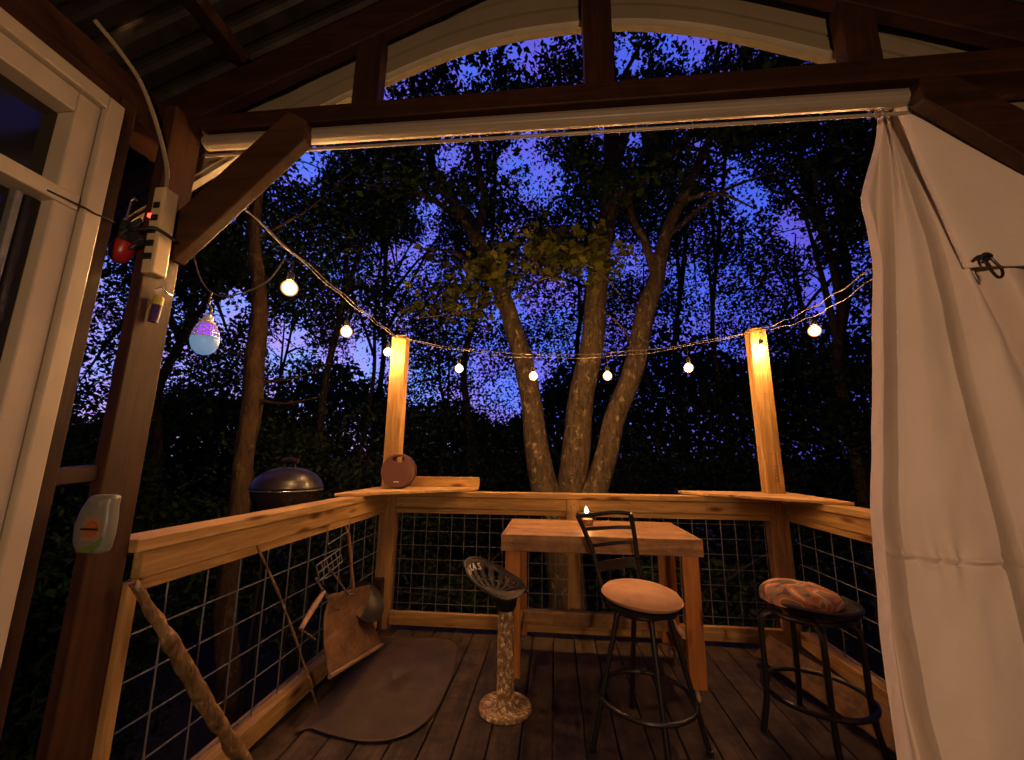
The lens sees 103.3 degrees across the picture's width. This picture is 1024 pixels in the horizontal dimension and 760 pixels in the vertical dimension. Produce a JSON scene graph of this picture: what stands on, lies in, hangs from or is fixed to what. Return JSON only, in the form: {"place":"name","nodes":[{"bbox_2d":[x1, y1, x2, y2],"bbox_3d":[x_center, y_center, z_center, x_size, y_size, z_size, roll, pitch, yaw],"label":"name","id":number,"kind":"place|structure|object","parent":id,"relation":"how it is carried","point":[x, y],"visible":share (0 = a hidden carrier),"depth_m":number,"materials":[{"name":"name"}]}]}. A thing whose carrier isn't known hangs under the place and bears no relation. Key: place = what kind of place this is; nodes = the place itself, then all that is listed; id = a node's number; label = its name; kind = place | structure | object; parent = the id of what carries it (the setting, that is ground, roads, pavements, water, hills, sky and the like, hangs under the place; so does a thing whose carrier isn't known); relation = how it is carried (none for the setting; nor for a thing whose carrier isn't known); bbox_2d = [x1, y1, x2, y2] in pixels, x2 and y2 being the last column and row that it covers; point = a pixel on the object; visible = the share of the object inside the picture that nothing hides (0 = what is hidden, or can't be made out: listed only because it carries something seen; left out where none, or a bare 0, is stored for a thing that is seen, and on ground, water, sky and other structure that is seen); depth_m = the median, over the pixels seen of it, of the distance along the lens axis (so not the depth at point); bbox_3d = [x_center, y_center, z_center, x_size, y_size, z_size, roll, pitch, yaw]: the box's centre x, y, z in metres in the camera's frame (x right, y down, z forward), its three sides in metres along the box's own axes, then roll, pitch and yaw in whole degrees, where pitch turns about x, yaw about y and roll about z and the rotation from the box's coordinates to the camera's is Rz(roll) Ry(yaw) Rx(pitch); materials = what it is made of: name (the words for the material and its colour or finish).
{"place":"outdoors","nodes":[
{"label":"outdoors","id":0,"kind":"place"},
{"bbox_2d":[0,455,880,759],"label":"ground","id":1,"kind":"structure","parent":0,"point":[200,737],"depth_m":7.47,"materials":[{"name":"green plant"}]},
{"bbox_2d":[9,335,219,710],"bbox_3d":[-5.760,1.843,4.602,3.544,5.251,3.373,2,-11,-6],"label":"shrub","id":2,"kind":"object","parent":1,"relation":"on","point":[77,400],"visible":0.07,"depth_m":4.97,"materials":[{"name":"green plant"}]},
{"bbox_2d":[64,181,310,492],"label":"tree","id":3,"kind":"object","parent":1,"relation":"on","point":[93,380],"visible":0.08,"depth_m":9.41,"materials":[{"name":"green plant"}]},
{"bbox_2d":[70,155,396,704],"bbox_3d":[-5.587,-0.171,6.776,6.600,10.243,5.648,-1,-11,6],"label":"tree","id":4,"kind":"object","parent":1,"relation":"on","point":[192,315],"visible":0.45,"depth_m":6.62,"materials":[{"name":"green plant"}]},
{"bbox_2d":[165,289,378,612],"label":"tree","id":5,"kind":"object","parent":1,"relation":"on","point":[308,365],"visible":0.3,"depth_m":11.17,"materials":[{"name":"green plant"}]},
{"bbox_2d":[235,457,323,721],"bbox_3d":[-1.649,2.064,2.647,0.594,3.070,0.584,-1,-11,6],"label":"kettle grill","id":6,"kind":"object","parent":1,"relation":"on","point":[284,486],"visible":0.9,"depth_m":2.78,"materials":[{"name":"metal"}]},
{"bbox_2d":[149,391,436,685],"bbox_3d":[-3.054,2.348,5.706,3.993,4.583,3.353,-5,-12,25],"label":"shrub","id":7,"kind":"object","parent":1,"relation":"on","point":[278,449],"visible":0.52,"depth_m":5.51,"materials":[{"name":"green plant"}]},
{"bbox_2d":[169,71,500,739],"bbox_3d":[-2.419,-0.340,4.369,4.523,9.216,4.163,-1,-11,6],"label":"slender tree","id":8,"kind":"object","parent":1,"relation":"on","point":[253,401],"visible":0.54,"depth_m":4.25,"materials":[{"name":"brown plant"}]},
{"bbox_2d":[181,88,496,672],"bbox_3d":[-3.712,-0.666,8.138,7.002,11.728,5.907,-1,-11,6],"label":"tree","id":9,"kind":"object","parent":1,"relation":"on","point":[292,663],"visible":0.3,"depth_m":7.82,"materials":[{"name":"green plant"}]},
{"bbox_2d":[271,89,512,581],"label":"tree","id":10,"kind":"object","parent":1,"relation":"on","point":[383,356],"visible":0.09,"depth_m":13.91,"materials":[{"name":"green plant"}]},
{"bbox_2d":[275,72,515,589],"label":"tree","id":11,"kind":"object","parent":1,"relation":"on","point":[373,351],"visible":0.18,"depth_m":10.34,"materials":[{"name":"green plant"}]},
{"bbox_2d":[300,384,527,610],"bbox_3d":[-1.527,2.488,6.952,4.060,4.934,3.383,-1,-11,6],"label":"shrub","id":12,"kind":"object","parent":1,"relation":"on","point":[433,526],"visible":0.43,"depth_m":6.89,"materials":[{"name":"green plant"}]},
{"bbox_2d":[303,294,549,604],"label":"tree","id":13,"kind":"object","parent":1,"relation":"on","point":[382,392],"visible":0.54,"depth_m":11.06,"materials":[{"name":"green plant"}]},
{"bbox_2d":[28,306,871,623],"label":"distant woods","id":14,"kind":"object","parent":1,"relation":"on","point":[228,456],"visible":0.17,"depth_m":13.27,"materials":[{"name":"green plant"}]},
{"bbox_2d":[398,391,561,592],"bbox_3d":[-0.716,2.821,8.461,3.853,5.102,4.018,7,-13,-29],"label":"shrub","id":15,"kind":"object","parent":1,"relation":"on","point":[503,456],"visible":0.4,"depth_m":8.26,"materials":[{"name":"green plant"}]},
{"bbox_2d":[340,55,633,587],"bbox_3d":[-0.477,-1.775,9.879,7.398,14.755,6.697,7,-13,-30],"label":"tree","id":16,"kind":"object","parent":1,"relation":"on","point":[468,338],"visible":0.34,"depth_m":9.62,"materials":[{"name":"green plant"}]},
{"bbox_2d":[394,539,589,637],"bbox_3d":[-0.411,3.136,4.850,3.208,2.529,2.586,-1,-11,6],"label":"shrub","id":17,"kind":"object","parent":1,"relation":"on","point":[480,598],"visible":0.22,"depth_m":4.80,"materials":[{"name":"green plant"}]},
{"bbox_2d":[460,34,715,610],"bbox_3d":[2.069,-2.393,11.296,7.387,16.791,5.940,-1,-11,6],"label":"tree","id":18,"kind":"object","parent":1,"relation":"on","point":[580,308],"visible":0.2,"depth_m":10.92,"materials":[{"name":"green plant"}]},
{"bbox_2d":[326,32,876,759],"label":"maple tree","id":19,"kind":"object","parent":1,"relation":"on","point":[616,194],"visible":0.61,"depth_m":5.07,"materials":[{"name":"green plant"}]},
{"bbox_2d":[488,399,718,611],"bbox_3d":[1.603,2.728,7.336,4.283,4.710,3.094,-1,-11,6],"label":"shrub","id":20,"kind":"object","parent":1,"relation":"on","point":[635,489],"visible":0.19,"depth_m":6.91,"materials":[{"name":"green plant"}]},
{"bbox_2d":[506,244,808,560],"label":"tree","id":21,"kind":"object","parent":1,"relation":"on","point":[651,385],"visible":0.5,"depth_m":11.24,"materials":[{"name":"green plant"}]},
{"bbox_2d":[561,50,829,557],"bbox_3d":[6.098,-3.058,14.195,9.106,19.525,7.238,-1,-11,6],"label":"tree","id":22,"kind":"object","parent":1,"relation":"on","point":[675,326],"visible":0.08,"depth_m":13.71,"materials":[{"name":"green plant"}]},
{"bbox_2d":[582,33,823,595],"bbox_3d":[4.632,-1.958,8.736,6.067,14.788,5.875,-10,-15,43],"label":"tree","id":23,"kind":"object","parent":1,"relation":"on","point":[712,289],"visible":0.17,"depth_m":9.19,"materials":[{"name":"green plant"}]},
{"bbox_2d":[585,518,848,646],"bbox_3d":[2.193,3.010,4.832,3.158,2.866,2.784,-1,-11,6],"label":"shrub","id":24,"kind":"object","parent":1,"relation":"on","point":[749,609],"visible":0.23,"depth_m":4.64,"materials":[{"name":"green plant"}]},
{"bbox_2d":[619,46,884,679],"bbox_3d":[4.941,-0.830,6.968,5.570,11.799,5.308,-1,-11,6],"label":"tree","id":25,"kind":"object","parent":1,"relation":"on","point":[845,214],"visible":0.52,"depth_m":6.98,"materials":[{"name":"green plant"}]},
{"bbox_2d":[671,113,872,483],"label":"tree","id":26,"kind":"object","parent":1,"relation":"on","point":[848,310],"visible":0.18,"depth_m":9.89,"materials":[{"name":"green plant"}]},
{"bbox_2d":[694,234,872,599],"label":"tree","id":27,"kind":"object","parent":1,"relation":"on","point":[846,588],"visible":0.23,"depth_m":11.27,"materials":[{"name":"green plant"}]},
{"bbox_2d":[780,112,872,405],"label":"tree","id":28,"kind":"object","parent":1,"relation":"on","point":[856,295],"visible":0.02,"depth_m":8.78,"materials":[{"name":"green plant"}]},
{"bbox_2d":[858,325,871,455],"bbox_3d":[7.086,1.399,5.347,3.759,6.876,3.887,-8,-14,36],"label":"shrub","id":29,"kind":"object","parent":1,"relation":"on","point":[867,414],"depth_m":6.18,"materials":[{"name":"green plant"}]},
{"bbox_2d":[73,32,872,458],"label":"sky","id":30,"kind":"structure","parent":0,"point":[358,355],"materials":[{"name":"blue"}]},
{"bbox_2d":[249,625,896,759],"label":"deck floor","id":31,"kind":"structure","parent":0,"point":[456,726],"depth_m":2.01,"materials":[{"name":"brown wood"}]},
{"bbox_2d":[0,0,136,739],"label":"wall stud","id":32,"kind":"object","parent":31,"relation":"on","point":[55,474],"depth_m":1.09,"materials":[{"name":"wood"}]},
{"bbox_2d":[0,7,124,667],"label":"sliding window","id":33,"kind":"structure","parent":32,"relation":"attached to","point":[61,119],"depth_m":1.03,"materials":[{"name":"beige painted wood frame"},{"name":"clear glass"}]},
{"bbox_2d":[128,579,252,759],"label":"branch","id":34,"kind":"object","parent":31,"relation":"on","point":[200,695],"visible":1,"depth_m":1.34,"materials":[{"name":"brown plant"}]},
{"bbox_2d":[90,495,389,759],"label":"side railing","id":35,"kind":"object","parent":31,"relation":"on","point":[164,555],"visible":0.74,"depth_m":1.64,"materials":[{"name":"brown wood"}]},
{"bbox_2d":[316,549,342,581],"bbox_3d":[-1.052,1.065,2.343,0.028,0.123,0.255,-1,-11,6],"label":"wire rack","id":36,"kind":"object","parent":35,"relation":"hanging from","point":[327,566],"visible":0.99,"depth_m":2.32,"materials":[{"name":"metal"}]},
{"bbox_2d":[315,567,353,610],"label":"grill tongs","id":37,"kind":"object","parent":36,"relation":"hanging from","point":[336,578],"visible":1,"depth_m":2.32,"materials":[{"name":"metal"}]},
{"bbox_2d":[299,590,328,640],"bbox_3d":[-1.046,1.268,2.183,0.031,0.234,0.309,-1,-11,6],"label":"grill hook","id":38,"kind":"object","parent":37,"relation":"hanging from","point":[312,609],"visible":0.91,"depth_m":2.11,"materials":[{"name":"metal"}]},
{"bbox_2d":[327,518,349,544],"bbox_3d":[-1.057,0.911,2.466,0.017,0.131,0.276,-1,-11,6],"label":"wall hook","id":39,"kind":"object","parent":35,"relation":"attached to","point":[328,525],"depth_m":2.39,"materials":[{"name":"metal"}]},
{"bbox_2d":[345,525,383,622],"bbox_3d":[-0.958,1.250,2.660,0.189,0.622,0.366,-1,-11,6],"label":"frying pan","id":40,"kind":"object","parent":39,"relation":"hanging from","point":[373,611],"visible":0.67,"depth_m":2.68,"materials":[{"name":"black paint"}]},
{"bbox_2d":[334,476,479,495],"bbox_3d":[-0.716,0.786,3.018,0.820,0.100,0.807,-1,-11,6],"label":"corner shelf","id":41,"kind":"object","parent":35,"relation":"on","point":[423,484],"visible":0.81,"depth_m":3.27,"materials":[{"name":"brown wood"}]},
{"bbox_2d":[381,453,416,488],"bbox_3d":[-0.879,0.706,3.139,0.267,0.270,0.116,-1,-11,6],"label":"radio","id":42,"kind":"object","parent":41,"relation":"on","point":[396,475],"visible":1,"depth_m":3.10,"materials":[{"name":"plastic"}]},
{"bbox_2d":[295,636,457,741],"bbox_3d":[-0.668,1.714,2.336,0.642,0.012,1.084,-1,-11,6],"label":"floor mat","id":43,"kind":"object","parent":31,"relation":"on","point":[367,699],"visible":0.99,"depth_m":2.18,"materials":[{"name":"brown rubber"}]},
{"bbox_2d":[256,545,318,712],"bbox_3d":[-1.028,1.180,1.877,0.016,0.862,0.452,-4,-12,21],"label":"stick","id":44,"kind":"object","parent":43,"relation":"on","point":[286,613],"visible":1,"depth_m":1.88,"materials":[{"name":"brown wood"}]},
{"bbox_2d":[323,585,383,678],"bbox_3d":[-0.941,1.464,2.382,0.164,0.465,0.705,-1,-11,6],"label":"snow shovel","id":45,"kind":"object","parent":43,"relation":"on","point":[350,638],"visible":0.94,"depth_m":2.36,"materials":[{"name":"brown metal"}]},
{"bbox_2d":[370,335,409,631],"bbox_3d":[-0.975,0.737,3.244,0.140,2.275,0.160,-1,-11,6],"label":"corner post","id":46,"kind":"object","parent":31,"relation":"on","point":[383,582],"visible":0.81,"depth_m":3.25,"materials":[{"name":"brown wood"}]},
{"bbox_2d":[244,208,872,380],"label":"string lights","id":47,"kind":"object","parent":46,"relation":"hanging from","point":[289,286],"visible":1,"depth_m":2.77,"materials":[{"name":"white glass"}]},
{"bbox_2d":[464,556,531,724],"bbox_3d":[-0.077,1.303,2.066,0.347,0.727,0.416,-1,-11,6],"label":"tractor seat stool","id":48,"kind":"object","parent":31,"relation":"on","point":[505,703],"visible":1,"depth_m":2.08,"materials":[{"name":"paint"}]},
{"bbox_2d":[8,0,1023,759],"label":"porch frame","id":49,"kind":"object","parent":31,"relation":"on","point":[286,76],"visible":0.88,"depth_m":1.42,"materials":[{"name":"wood"}]},
{"bbox_2d":[72,494,121,553],"bbox_3d":[-1.161,0.399,1.128,0.106,0.157,0.046,-1,-11,6],"label":"air freshener dispenser","id":50,"kind":"object","parent":49,"relation":"attached to","point":[95,527],"visible":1,"depth_m":1.11,"materials":[{"name":"white plastic"}]},
{"bbox_2d":[107,197,138,263],"bbox_3d":[-1.247,-0.484,1.305,0.097,0.239,0.080,-1,-11,6],"label":"work light","id":51,"kind":"object","parent":49,"relation":"hanging from","point":[119,252],"visible":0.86,"depth_m":1.27,"materials":[{"name":"red plastic"}]},
{"bbox_2d":[93,19,178,278],"bbox_3d":[-1.186,-0.674,1.238,0.125,0.636,0.325,-1,-11,6],"label":"power strip","id":52,"kind":"object","parent":49,"relation":"attached to","point":[157,242],"visible":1,"depth_m":1.31,"materials":[{"name":"white off-white plastic"}]},
{"bbox_2d":[147,287,172,323],"bbox_3d":[-1.161,-0.245,1.346,0.033,0.131,0.070,-1,-11,6],"label":"lighter","id":53,"kind":"object","parent":49,"relation":"hanging from","point":[157,303],"visible":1,"depth_m":1.31,"materials":[{"name":"purple plastic"}]},
{"bbox_2d":[189,256,285,354],"bbox_3d":[-1.091,-0.296,1.588,0.336,0.424,0.093,5,-12,-21],"label":"bulb","id":54,"kind":"object","parent":49,"relation":"hanging from","point":[205,340],"visible":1,"depth_m":1.52,"materials":[{"name":"white plastic"}]},
{"bbox_2d":[201,88,914,157],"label":"curtain track","id":55,"kind":"structure","parent":49,"relation":"attached to","point":[882,100],"depth_m":1.37,"materials":[{"name":"metal"}]},
{"bbox_2d":[861,105,1023,759],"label":"canvas curtain","id":56,"kind":"object","parent":55,"relation":"hanging from","point":[942,208],"visible":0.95,"depth_m":1.12,"materials":[{"name":"white fabric"}]},
{"bbox_2d":[974,252,1004,278],"bbox_3d":[1.333,-0.318,1.132,0.054,0.082,0.018,-4,-12,21],"label":"carabiner","id":57,"kind":"object","parent":56,"relation":"attached to","point":[988,255],"visible":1,"depth_m":1.13,"materials":[{"name":"black paint"}]},
{"bbox_2d":[526,639,598,711],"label":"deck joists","id":58,"kind":"object","parent":31,"relation":"attached to","point":[553,674],"depth_m":2.50,"materials":[{"name":"black wood"}]},
{"bbox_2d":[389,491,784,643],"bbox_3d":[0.471,1.343,3.017,2.780,0.963,0.122,-1,-11,6],"label":"railing","id":59,"kind":"object","parent":31,"relation":"on","point":[649,506],"visible":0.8,"depth_m":2.99,"materials":[{"name":"brown wood"}]},
{"bbox_2d":[501,519,707,702],"bbox_3d":[0.516,1.339,2.486,1.105,0.826,0.630,-1,-11,6],"label":"bar table","id":60,"kind":"object","parent":31,"relation":"on","point":[665,543],"visible":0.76,"depth_m":2.29,"materials":[{"name":"brown wood"}]},
{"bbox_2d":[582,507,592,525],"bbox_3d":[0.497,0.895,2.672,0.076,0.119,0.076,-1,-11,6],"label":"candle jar","id":61,"kind":"object","parent":60,"relation":"on","point":[587,521],"visible":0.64,"depth_m":2.64,"materials":[{"name":"orange glass"}]},
{"bbox_2d":[575,510,713,759],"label":"bar stool","id":62,"kind":"object","parent":31,"relation":"on","point":[642,599],"visible":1,"depth_m":1.83,"materials":[{"name":"black metal"}]},
{"bbox_2d":[744,328,803,649],"bbox_3d":[1.923,0.715,3.001,0.134,2.275,0.098,-1,-11,6],"label":"corner post","id":63,"kind":"object","parent":31,"relation":"on","point":[780,550],"visible":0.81,"depth_m":2.99,"materials":[{"name":"brown wood"}]},
{"bbox_2d":[758,578,890,759],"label":"bar stool","id":64,"kind":"object","parent":31,"relation":"on","point":[818,608],"visible":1,"depth_m":1.85,"materials":[{"name":"black metal"}]},
{"bbox_2d":[755,635,895,753],"bbox_3d":[1.657,1.588,2.017,0.132,0.150,1.112,2,-11,-7],"label":"plank","id":65,"kind":"object","parent":31,"relation":"on","point":[850,703],"visible":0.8,"depth_m":2.07,"materials":[{"name":"brown wood"}]},
{"bbox_2d":[782,501,888,705],"bbox_3d":[1.890,1.145,1.862,0.120,0.995,1.945,-1,-11,6],"label":"side railing","id":66,"kind":"object","parent":31,"relation":"on","point":[852,522],"visible":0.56,"depth_m":2.37,"materials":[{"name":"brown wood"}]},
{"bbox_2d":[678,490,854,505],"bbox_3d":[1.678,0.803,2.783,0.820,0.019,0.759,-1,-11,6],"label":"corner shelf","id":67,"kind":"object","parent":66,"relation":"on","point":[792,497],"visible":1,"depth_m":2.74,"materials":[{"name":"brown wood"}]}
]}

